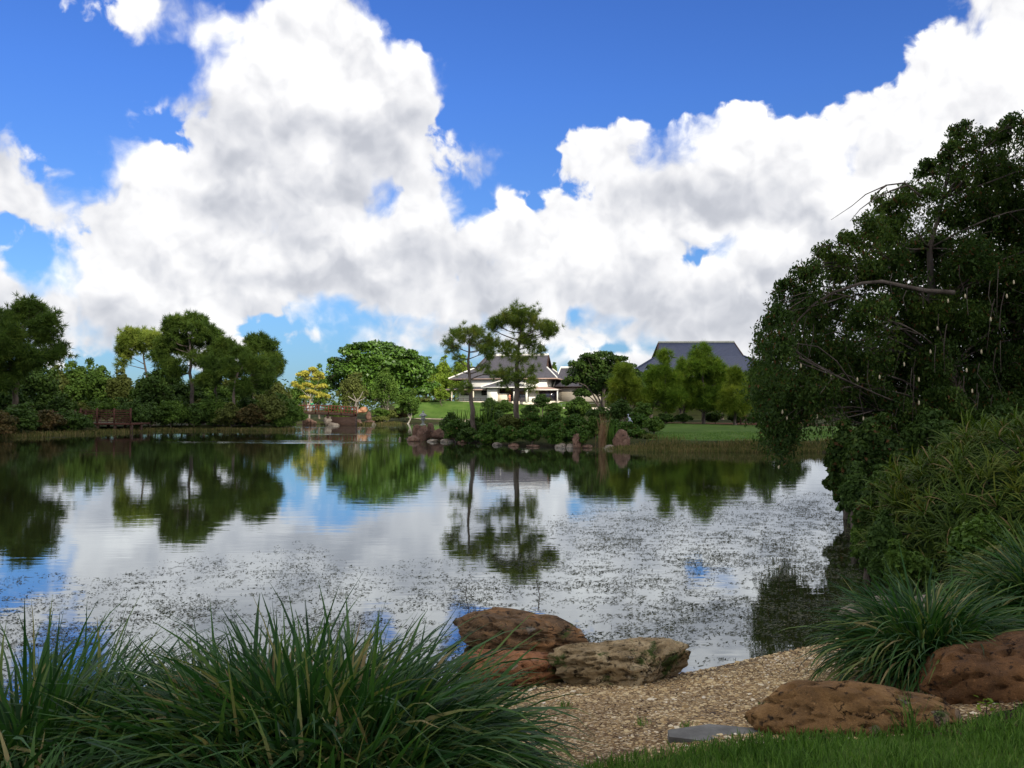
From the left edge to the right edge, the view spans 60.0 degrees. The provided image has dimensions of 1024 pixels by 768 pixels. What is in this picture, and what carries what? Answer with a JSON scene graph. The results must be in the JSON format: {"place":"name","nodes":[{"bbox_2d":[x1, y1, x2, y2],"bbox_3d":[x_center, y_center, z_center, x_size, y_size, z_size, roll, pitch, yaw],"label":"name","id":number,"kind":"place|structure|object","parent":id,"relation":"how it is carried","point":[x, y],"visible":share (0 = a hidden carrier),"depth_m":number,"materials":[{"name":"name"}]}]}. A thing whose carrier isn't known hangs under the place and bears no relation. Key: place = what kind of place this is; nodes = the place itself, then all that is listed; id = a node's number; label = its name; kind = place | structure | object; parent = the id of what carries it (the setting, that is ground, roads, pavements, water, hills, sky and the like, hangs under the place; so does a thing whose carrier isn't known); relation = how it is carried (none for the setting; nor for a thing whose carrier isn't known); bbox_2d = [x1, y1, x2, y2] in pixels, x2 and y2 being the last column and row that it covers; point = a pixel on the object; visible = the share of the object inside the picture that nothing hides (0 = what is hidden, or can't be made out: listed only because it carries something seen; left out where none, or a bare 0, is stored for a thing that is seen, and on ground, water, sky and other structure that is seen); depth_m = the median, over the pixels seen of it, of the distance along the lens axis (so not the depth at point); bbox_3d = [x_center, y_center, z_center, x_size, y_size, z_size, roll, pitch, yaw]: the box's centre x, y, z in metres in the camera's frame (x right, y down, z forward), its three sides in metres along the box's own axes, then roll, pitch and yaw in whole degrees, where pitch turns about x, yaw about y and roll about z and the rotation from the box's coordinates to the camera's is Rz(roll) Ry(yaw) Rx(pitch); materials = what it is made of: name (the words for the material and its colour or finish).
{"place":"outdoors","nodes":[
{"label":"outdoors","id":0,"kind":"place"},
{"bbox_2d":[0,423,878,702],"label":"water","id":1,"kind":"structure","parent":0,"point":[85,509],"depth_m":15.21,"materials":[{"name":"liquid"}]},
{"bbox_2d":[0,485,877,696],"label":"pond weed","id":2,"kind":"object","parent":1,"relation":"on","point":[626,594],"visible":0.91,"depth_m":10.53,"materials":[{"name":"plant"}]},
{"bbox_2d":[847,521,950,609],"bbox_3d":[6.696,2.347,16.013,1.330,0.562,14.722,-1,-2,19],"label":"bank sedge","id":3,"kind":"object","parent":1,"relation":"on","point":[921,588],"visible":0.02,"depth_m":9.77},
{"bbox_2d":[392,401,567,418],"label":"lawn","id":4,"kind":"structure","parent":0,"point":[435,410],"depth_m":196.43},
{"bbox_2d":[0,0,1023,409],"label":"sky","id":5,"kind":"structure","parent":0,"point":[320,176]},
{"bbox_2d":[2,401,1023,767],"bbox_3d":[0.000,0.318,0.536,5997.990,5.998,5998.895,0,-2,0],"label":"ground","id":6,"kind":"structure","parent":0,"point":[696,415],"depth_m":102.34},
{"bbox_2d":[0,410,19,434],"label":"shrub","id":7,"kind":"object","parent":6,"relation":"on","point":[6,423],"visible":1,"depth_m":71.78,"materials":[{"name":"green plant"}]},
{"bbox_2d":[0,304,31,396],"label":"pine tree","id":8,"kind":"object","parent":6,"relation":"on","point":[7,380],"visible":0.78,"depth_m":94.34,"materials":[{"name":"green plant"}]},
{"bbox_2d":[0,385,32,410],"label":"broadleaf tree","id":9,"kind":"object","parent":6,"relation":"on","point":[6,401],"visible":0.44,"depth_m":109.44,"materials":[{"name":"green plant"}]},
{"bbox_2d":[3,402,42,431],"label":"shrub","id":10,"kind":"object","parent":6,"relation":"on","point":[25,414],"visible":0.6,"depth_m":76.54,"materials":[{"name":"green plant"}]},
{"bbox_2d":[0,289,80,407],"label":"pine tree","id":11,"kind":"object","parent":6,"relation":"on","point":[36,318],"visible":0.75,"depth_m":97.20,"materials":[{"name":"green plant"}]},
{"bbox_2d":[19,364,65,400],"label":"broadleaf tree","id":12,"kind":"object","parent":6,"relation":"on","point":[40,383],"visible":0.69,"depth_m":116.55,"materials":[{"name":"green plant"}]},
{"bbox_2d":[36,410,67,430],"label":"shrub","id":13,"kind":"object","parent":6,"relation":"on","point":[50,419],"visible":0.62,"depth_m":81.75,"materials":[{"name":"green plant"}]},
{"bbox_2d":[46,393,79,412],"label":"thicket bush","id":14,"kind":"object","parent":6,"relation":"on","point":[60,401],"visible":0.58,"depth_m":112.37,"materials":[{"name":"green plant"}]},
{"bbox_2d":[60,360,87,402],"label":"broadleaf tree","id":15,"kind":"object","parent":6,"relation":"on","point":[75,389],"visible":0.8,"depth_m":124.23,"materials":[{"name":"green plant"}]},
{"bbox_2d":[54,408,94,430],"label":"shrub","id":16,"kind":"object","parent":6,"relation":"on","point":[75,422],"visible":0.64,"depth_m":85.50,"materials":[{"name":"green plant"}]},
{"bbox_2d":[84,365,112,422],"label":"broadleaf tree","id":17,"kind":"object","parent":6,"relation":"on","point":[96,381],"visible":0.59,"depth_m":121.10,"materials":[{"name":"green plant"}]},
{"bbox_2d":[53,408,149,431],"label":"boardwalk","id":18,"kind":"structure","parent":6,"relation":"on","point":[124,423],"depth_m":92.68,"materials":[{"name":"brown wood"}]},
{"bbox_2d":[91,398,119,420],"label":"thicket bush","id":19,"kind":"object","parent":6,"relation":"on","point":[107,404],"visible":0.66,"depth_m":112.35,"materials":[{"name":"green plant"}]},
{"bbox_2d":[0,707,219,767],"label":"strap leaf clump","id":20,"kind":"object","parent":6,"relation":"on","point":[5,748],"visible":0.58,"depth_m":3.33,"materials":[{"name":"plant"}]},
{"bbox_2d":[104,367,134,425],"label":"broadleaf tree","id":21,"kind":"object","parent":6,"relation":"on","point":[118,385],"visible":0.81,"depth_m":117.12,"materials":[{"name":"green plant"}]},
{"bbox_2d":[115,399,151,427],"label":"shrub","id":22,"kind":"object","parent":6,"relation":"on","point":[140,414],"visible":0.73,"depth_m":97.17,"materials":[{"name":"green plant"}]},
{"bbox_2d":[0,590,268,767],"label":"strap leaf clump","id":23,"kind":"object","parent":6,"relation":"on","point":[45,674],"visible":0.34,"depth_m":3.98,"materials":[{"name":"plant"}]},
{"bbox_2d":[111,323,173,377],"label":"pine tree","id":24,"kind":"object","parent":6,"relation":"on","point":[135,338],"visible":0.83,"depth_m":135.39,"materials":[{"name":"green plant"}]},
{"bbox_2d":[128,369,175,424],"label":"broadleaf tree","id":25,"kind":"object","parent":6,"relation":"on","point":[153,387],"visible":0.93,"depth_m":109.15,"materials":[{"name":"green plant"}]},
{"bbox_2d":[0,426,305,437],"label":"dry grass","id":26,"kind":"structure","parent":6,"relation":"on","point":[23,433],"depth_m":91.46,"materials":[{"name":"plant"}]},
{"bbox_2d":[138,402,169,426],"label":"shrub","id":27,"kind":"object","parent":6,"relation":"on","point":[156,412],"visible":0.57,"depth_m":100.97,"materials":[{"name":"green plant"}]},
{"bbox_2d":[159,400,193,427],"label":"shrub","id":28,"kind":"object","parent":6,"relation":"on","point":[175,409],"visible":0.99,"depth_m":101.62,"materials":[{"name":"green plant"}]},
{"bbox_2d":[143,309,225,424],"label":"pine tree","id":29,"kind":"object","parent":6,"relation":"on","point":[193,336],"visible":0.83,"depth_m":111.75,"materials":[{"name":"green plant"}]},
{"bbox_2d":[171,380,208,424],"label":"broadleaf tree","id":30,"kind":"object","parent":6,"relation":"on","point":[182,392],"visible":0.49,"depth_m":120.42,"materials":[{"name":"green plant"}]},
{"bbox_2d":[177,403,214,426],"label":"shrub","id":31,"kind":"object","parent":6,"relation":"on","point":[198,416],"visible":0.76,"depth_m":103.40,"materials":[{"name":"green plant"}]},
{"bbox_2d":[193,393,226,424],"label":"shrub","id":32,"kind":"object","parent":6,"relation":"on","point":[210,405],"visible":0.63,"depth_m":104.36,"materials":[{"name":"green plant"}]},
{"bbox_2d":[190,335,254,424],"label":"pine tree","id":33,"kind":"object","parent":6,"relation":"on","point":[223,350],"visible":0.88,"depth_m":106.59,"materials":[{"name":"green plant"}]},
{"bbox_2d":[211,402,241,427],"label":"shrub","id":34,"kind":"object","parent":6,"relation":"on","point":[227,413],"visible":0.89,"depth_m":102.39,"materials":[{"name":"green plant"}]},
{"bbox_2d":[0,608,459,767],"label":"strap leaf clump","id":35,"kind":"object","parent":6,"relation":"on","point":[173,723],"visible":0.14,"depth_m":3.71,"materials":[{"name":"plant"}]},
{"bbox_2d":[216,351,277,425],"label":"pine tree","id":36,"kind":"object","parent":6,"relation":"on","point":[260,376],"visible":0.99,"depth_m":104.24,"materials":[{"name":"green plant"}]},
{"bbox_2d":[230,403,270,426],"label":"shrub","id":37,"kind":"object","parent":6,"relation":"on","point":[249,414],"visible":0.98,"depth_m":101.91,"materials":[{"name":"green plant"}]},
{"bbox_2d":[242,328,287,398],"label":"pine tree","id":38,"kind":"object","parent":6,"relation":"on","point":[261,343],"visible":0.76,"depth_m":119.27,"materials":[{"name":"green plant"}]},
{"bbox_2d":[255,393,291,425],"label":"shrub","id":39,"kind":"object","parent":6,"relation":"on","point":[273,403],"visible":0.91,"depth_m":102.28,"materials":[{"name":"green plant"}]},
{"bbox_2d":[274,402,306,427],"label":"shrub","id":40,"kind":"object","parent":6,"relation":"on","point":[296,413],"visible":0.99,"depth_m":102.72,"materials":[{"name":"green plant"}]},
{"bbox_2d":[129,375,458,409],"bbox_3d":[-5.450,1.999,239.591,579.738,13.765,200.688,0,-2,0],"label":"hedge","id":41,"kind":"object","parent":6,"relation":"on","point":[369,403],"visible":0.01,"depth_m":316.34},
{"bbox_2d":[290,370,310,410],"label":"broadleaf tree","id":42,"kind":"object","parent":6,"relation":"on","point":[296,392],"visible":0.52,"depth_m":166.97,"materials":[{"name":"green plant"}]},
{"bbox_2d":[5,570,606,767],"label":"strap leaf clump","id":43,"kind":"object","parent":6,"relation":"on","point":[475,695],"visible":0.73,"depth_m":3.63,"materials":[{"name":"plant"}]},
{"bbox_2d":[96,669,518,767],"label":"strap leaf clump","id":44,"kind":"object","parent":6,"relation":"on","point":[371,748],"visible":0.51,"depth_m":3.31,"materials":[{"name":"plant"}]},
{"bbox_2d":[291,367,330,417],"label":"yellow tree","id":45,"kind":"object","parent":6,"relation":"on","point":[316,375],"visible":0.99,"depth_m":149.88,"materials":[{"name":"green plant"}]},
{"bbox_2d":[300,405,356,424],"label":"arched bridge","id":46,"kind":"structure","parent":6,"relation":"on","point":[352,420],"depth_m":138.75,"materials":[{"name":"brown wood"}]},
{"bbox_2d":[336,372,368,412],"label":"tree","id":47,"kind":"object","parent":6,"relation":"on","point":[350,386],"visible":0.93,"depth_m":151.45,"materials":[{"name":"green plant"}]},
{"bbox_2d":[324,339,440,409],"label":"fig tree","id":48,"kind":"object","parent":6,"relation":"on","point":[411,368],"visible":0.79,"depth_m":168.69,"materials":[{"name":"green plant"}]},
{"bbox_2d":[370,367,401,409],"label":"tree","id":49,"kind":"object","parent":6,"relation":"on","point":[385,385],"visible":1,"depth_m":157.28,"materials":[{"name":"green plant"}]},
{"bbox_2d":[243,661,565,767],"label":"strap leaf clump","id":50,"kind":"object","parent":6,"relation":"on","point":[488,743],"visible":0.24,"depth_m":3.46,"materials":[{"name":"plant"}]},
{"bbox_2d":[396,388,421,423],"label":"tree","id":51,"kind":"object","parent":6,"relation":"on","point":[410,404],"visible":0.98,"depth_m":159.61,"materials":[{"name":"green plant"}]},
{"bbox_2d":[441,419,461,441],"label":"shrub","id":52,"kind":"object","parent":6,"relation":"on","point":[451,428],"visible":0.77,"depth_m":61.84,"materials":[{"name":"green plant"}]},
{"bbox_2d":[440,320,505,442],"bbox_3d":[-2.784,-0.154,60.652,4.448,8.494,3.786,1,-2,-22],"label":"pine tree","id":53,"kind":"object","parent":6,"relation":"on","point":[485,348],"visible":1,"depth_m":60.39,"materials":[{"name":"green plant"}]},
{"bbox_2d":[496,425,517,444],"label":"shrub","id":54,"kind":"object","parent":6,"relation":"on","point":[506,433],"visible":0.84,"depth_m":54.90,"materials":[{"name":"green plant"}]},
{"bbox_2d":[452,607,587,653],"bbox_3d":[0.073,2.259,7.838,1.224,0.466,0.678,0,-2,0],"label":"boulder","id":55,"kind":"object","parent":6,"relation":"on","point":[556,631],"visible":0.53,"depth_m":7.71,"materials":[{"name":"stone"}]},
{"bbox_2d":[482,296,565,417],"bbox_3d":[0.738,-1.108,60.609,6.210,9.600,4.415,0,-2,0],"label":"pine tree","id":56,"kind":"object","parent":6,"relation":"on","point":[519,319],"visible":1,"depth_m":60.68,"materials":[{"name":"green plant"}]},
{"bbox_2d":[514,424,542,443],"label":"shrub","id":57,"kind":"object","parent":6,"relation":"on","point":[531,433],"visible":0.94,"depth_m":53.71,"materials":[{"name":"green plant"}]},
{"bbox_2d":[440,354,624,402],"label":"museum building","id":58,"kind":"structure","parent":6,"relation":"on","point":[551,387],"depth_m":208.53,"materials":[{"name":"paint"}]},
{"bbox_2d":[538,411,563,428],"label":"shrub","id":59,"kind":"object","parent":6,"relation":"on","point":[547,419],"visible":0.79,"depth_m":57.60,"materials":[{"name":"green plant"}]},
{"bbox_2d":[541,422,567,446],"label":"shrub","id":60,"kind":"object","parent":6,"relation":"on","point":[554,434],"visible":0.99,"depth_m":52.67,"materials":[{"name":"green plant"}]},
{"bbox_2d":[559,413,586,429],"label":"shrub","id":61,"kind":"object","parent":6,"relation":"on","point":[572,421],"visible":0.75,"depth_m":55.55,"materials":[{"name":"green plant"}]},
{"bbox_2d":[564,396,591,416],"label":"shrub","id":62,"kind":"object","parent":6,"relation":"on","point":[581,406],"visible":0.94,"depth_m":122.96,"materials":[{"name":"green plant"}]},
{"bbox_2d":[564,425,593,444],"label":"shrub","id":63,"kind":"object","parent":6,"relation":"on","point":[584,435],"visible":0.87,"depth_m":52.26,"materials":[{"name":"green plant"}]},
{"bbox_2d":[561,350,642,409],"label":"broadleaf tree","id":64,"kind":"object","parent":6,"relation":"on","point":[591,373],"visible":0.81,"depth_m":127.62,"materials":[{"name":"green plant"}]},
{"bbox_2d":[422,431,836,445],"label":"mown grass","id":65,"kind":"structure","parent":6,"relation":"on","point":[746,434],"depth_m":59.84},
{"bbox_2d":[642,416,664,433],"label":"shrub","id":66,"kind":"object","parent":6,"relation":"on","point":[654,424],"visible":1,"depth_m":63.61,"materials":[{"name":"green plant"}]},
{"bbox_2d":[634,341,753,376],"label":"hall building","id":67,"kind":"structure","parent":6,"relation":"on","point":[730,353],"depth_m":203.56,"materials":[{"name":"paint"}]},
{"bbox_2d":[581,435,829,452],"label":"dry grass","id":68,"kind":"structure","parent":6,"relation":"on","point":[713,446],"depth_m":47.59,"materials":[{"name":"plant"}]},
{"bbox_2d":[605,423,833,425],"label":"mulch bed","id":69,"kind":"object","parent":6,"relation":"on","point":[732,423],"visible":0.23,"depth_m":96.43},
{"bbox_2d":[606,399,632,420],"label":"shrub","id":70,"kind":"object","parent":69,"relation":"on","point":[619,409],"visible":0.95,"depth_m":79.55,"materials":[{"name":"green plant"}]},
{"bbox_2d":[600,359,648,420],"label":"pine tree","id":71,"kind":"object","parent":69,"relation":"on","point":[624,382],"visible":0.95,"depth_m":89.01,"materials":[{"name":"green plant"}]},
{"bbox_2d":[641,348,689,422],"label":"pine tree","id":72,"kind":"object","parent":69,"relation":"on","point":[663,382],"visible":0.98,"depth_m":90.59,"materials":[{"name":"green plant"}]},
{"bbox_2d":[674,353,703,423],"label":"pine tree","id":73,"kind":"object","parent":69,"relation":"on","point":[688,381],"visible":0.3,"depth_m":93.08,"materials":[{"name":"green plant"}]},
{"bbox_2d":[682,340,728,423],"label":"pine tree","id":74,"kind":"object","parent":69,"relation":"on","point":[702,365],"visible":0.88,"depth_m":92.26,"materials":[{"name":"green plant"}]},
{"bbox_2d":[649,423,854,440],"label":"lawn","id":75,"kind":"structure","parent":6,"relation":"on","point":[692,428],"depth_m":68.88,"materials":[{"name":"plant"}]},
{"bbox_2d":[712,363,752,424],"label":"pine tree","id":76,"kind":"object","parent":75,"relation":"on","point":[731,402],"visible":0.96,"depth_m":88.63,"materials":[{"name":"green plant"}]},
{"bbox_2d":[559,700,1023,767],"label":"lawn","id":77,"kind":"structure","parent":6,"relation":"on","point":[903,749],"depth_m":4.14,"materials":[{"name":"plant"}]},
{"bbox_2d":[884,691,941,740],"bbox_3d":[1.910,1.604,4.279,0.312,0.252,0.238,1,-2,-26],"label":"grass tuft","id":78,"kind":"object","parent":77,"relation":"on","point":[911,726],"visible":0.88,"depth_m":4.30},
{"bbox_2d":[821,419,854,519],"bbox_3d":[6.578,1.734,17.444,0.862,2.124,0.944,0,-2,0],"label":"shrub","id":79,"kind":"object","parent":6,"relation":"on","point":[832,459],"visible":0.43,"depth_m":17.34,"materials":[{"name":"green plant"}]},
{"bbox_2d":[835,460,868,528],"bbox_3d":[5.768,1.991,14.835,0.639,1.432,0.618,0,-2,0],"label":"shrub","id":80,"kind":"object","parent":6,"relation":"on","point":[851,488],"visible":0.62,"depth_m":14.77,"materials":[{"name":"green plant"}]},
{"bbox_2d":[849,525,866,559],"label":"shrub","id":81,"kind":"object","parent":6,"relation":"on","point":[854,539],"visible":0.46,"depth_m":12.46,"materials":[{"name":"green plant"}]},
{"bbox_2d":[851,482,879,545],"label":"shrub","id":82,"kind":"object","parent":6,"relation":"on","point":[859,517],"visible":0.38,"depth_m":12.47,"materials":[{"name":"green plant"}]},
{"bbox_2d":[837,411,907,488],"bbox_3d":[6.756,1.560,16.497,1.366,2.107,1.412,0,-2,0],"label":"shrub","id":83,"kind":"object","parent":6,"relation":"on","point":[871,442],"visible":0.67,"depth_m":16.26,"materials":[{"name":"green plant"}]},
{"bbox_2d":[868,549,888,591],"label":"shrub","id":84,"kind":"object","parent":6,"relation":"on","point":[875,564],"visible":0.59,"depth_m":10.09,"materials":[{"name":"green plant"}]},
{"bbox_2d":[735,109,1023,486],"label":"weeping tree","id":85,"kind":"object","parent":6,"relation":"on","point":[930,341],"visible":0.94,"depth_m":19.43,"materials":[{"name":"green plant"}]},
{"bbox_2d":[865,509,901,573],"bbox_3d":[4.552,2.025,10.808,0.464,1.010,0.399,1,-2,-31],"label":"shrub","id":86,"kind":"object","parent":6,"relation":"on","point":[883,530],"visible":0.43,"depth_m":10.77,"materials":[{"name":"green plant"}]},
{"bbox_2d":[873,468,913,522],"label":"shrub","id":87,"kind":"object","parent":6,"relation":"on","point":[882,479],"visible":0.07,"depth_m":12.88,"materials":[{"name":"green plant"}]},
{"bbox_2d":[881,538,915,597],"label":"shrub","id":88,"kind":"object","parent":6,"relation":"on","point":[892,557],"visible":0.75,"depth_m":9.76,"materials":[{"name":"green plant"}]},
{"bbox_2d":[778,541,1023,693],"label":"strap leaf clump","id":89,"kind":"object","parent":6,"relation":"on","point":[898,643],"visible":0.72,"depth_m":5.76,"materials":[{"name":"plant"}]},
{"bbox_2d":[895,550,937,593],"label":"shrub","id":90,"kind":"object","parent":6,"relation":"on","point":[923,561],"visible":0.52,"depth_m":9.71,"materials":[{"name":"green plant"}]},
{"bbox_2d":[899,407,959,484],"bbox_3d":[8.247,1.351,17.511,1.178,1.820,1.456,0,-2,0],"label":"shrub","id":91,"kind":"object","parent":6,"relation":"on","point":[914,434],"visible":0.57,"depth_m":17.29,"materials":[{"name":"green plant"}]},
{"bbox_2d":[844,403,1023,571],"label":"rosette bush","id":92,"kind":"object","parent":6,"relation":"on","point":[949,499],"visible":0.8,"depth_m":11.18,"materials":[{"name":"green plant"}]},
{"bbox_2d":[945,513,1020,576],"bbox_3d":[5.197,1.851,9.805,0.801,0.840,0.726,0,-2,0],"label":"shrub","id":93,"kind":"object","parent":6,"relation":"on","point":[969,531],"visible":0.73,"depth_m":9.70,"materials":[{"name":"green plant"}]},
{"bbox_2d":[960,544,1022,577],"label":"shrub","id":94,"kind":"object","parent":6,"relation":"on","point":[968,558],"visible":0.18,"depth_m":9.14,"materials":[{"name":"green plant"}]},
{"bbox_2d":[960,403,1023,490],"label":"shrub","id":95,"kind":"object","parent":6,"relation":"on","point":[1001,408],"visible":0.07,"depth_m":17.80,"materials":[{"name":"green plant"}]},
{"bbox_2d":[490,587,1023,767],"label":"gravel beach","id":96,"kind":"structure","parent":0,"point":[603,737],"depth_m":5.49,"materials":[{"name":"gravel"}]},
{"bbox_2d":[460,649,560,684],"bbox_3d":[-0.011,2.316,7.056,0.870,0.355,0.588,0,-2,0],"label":"boulder","id":97,"kind":"object","parent":96,"relation":"on","point":[545,668],"visible":0.33,"depth_m":6.88,"materials":[{"name":"stone"}]},
{"bbox_2d":[546,637,690,685],"bbox_3d":[0.849,2.245,6.967,1.164,0.474,0.615,0,-2,0],"label":"boulder","id":98,"kind":"object","parent":96,"relation":"on","point":[637,661],"visible":0.84,"depth_m":6.79,"materials":[{"name":"stone"}]},
{"bbox_2d":[668,724,758,742],"bbox_3d":[1.065,1.884,4.658,0.510,0.110,0.255,0,-2,0],"label":"stepping stone","id":99,"kind":"object","parent":96,"relation":"on","point":[690,734],"visible":0.26,"depth_m":4.67,"materials":[{"name":"stone"}]},
{"bbox_2d":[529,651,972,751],"bbox_3d":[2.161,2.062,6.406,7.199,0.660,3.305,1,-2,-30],"label":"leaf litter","id":100,"kind":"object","parent":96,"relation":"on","point":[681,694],"visible":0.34,"depth_m":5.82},
{"bbox_2d":[744,680,963,736],"bbox_3d":[1.800,1.763,4.682,1.111,0.385,0.534,0,-2,0],"label":"boulder","id":101,"kind":"object","parent":96,"relation":"on","point":[812,705],"visible":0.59,"depth_m":4.57,"materials":[{"name":"stone"}]},
{"bbox_2d":[918,630,1023,704],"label":"boulder","id":102,"kind":"object","parent":96,"relation":"on","point":[963,674],"visible":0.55,"depth_m":5.01,"materials":[{"name":"stone"}]},
{"bbox_2d":[922,516,1023,627],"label":"strap leaf clump","id":103,"kind":"object","parent":96,"relation":"on","point":[1014,567],"visible":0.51,"depth_m":7.11,"materials":[{"name":"plant"}]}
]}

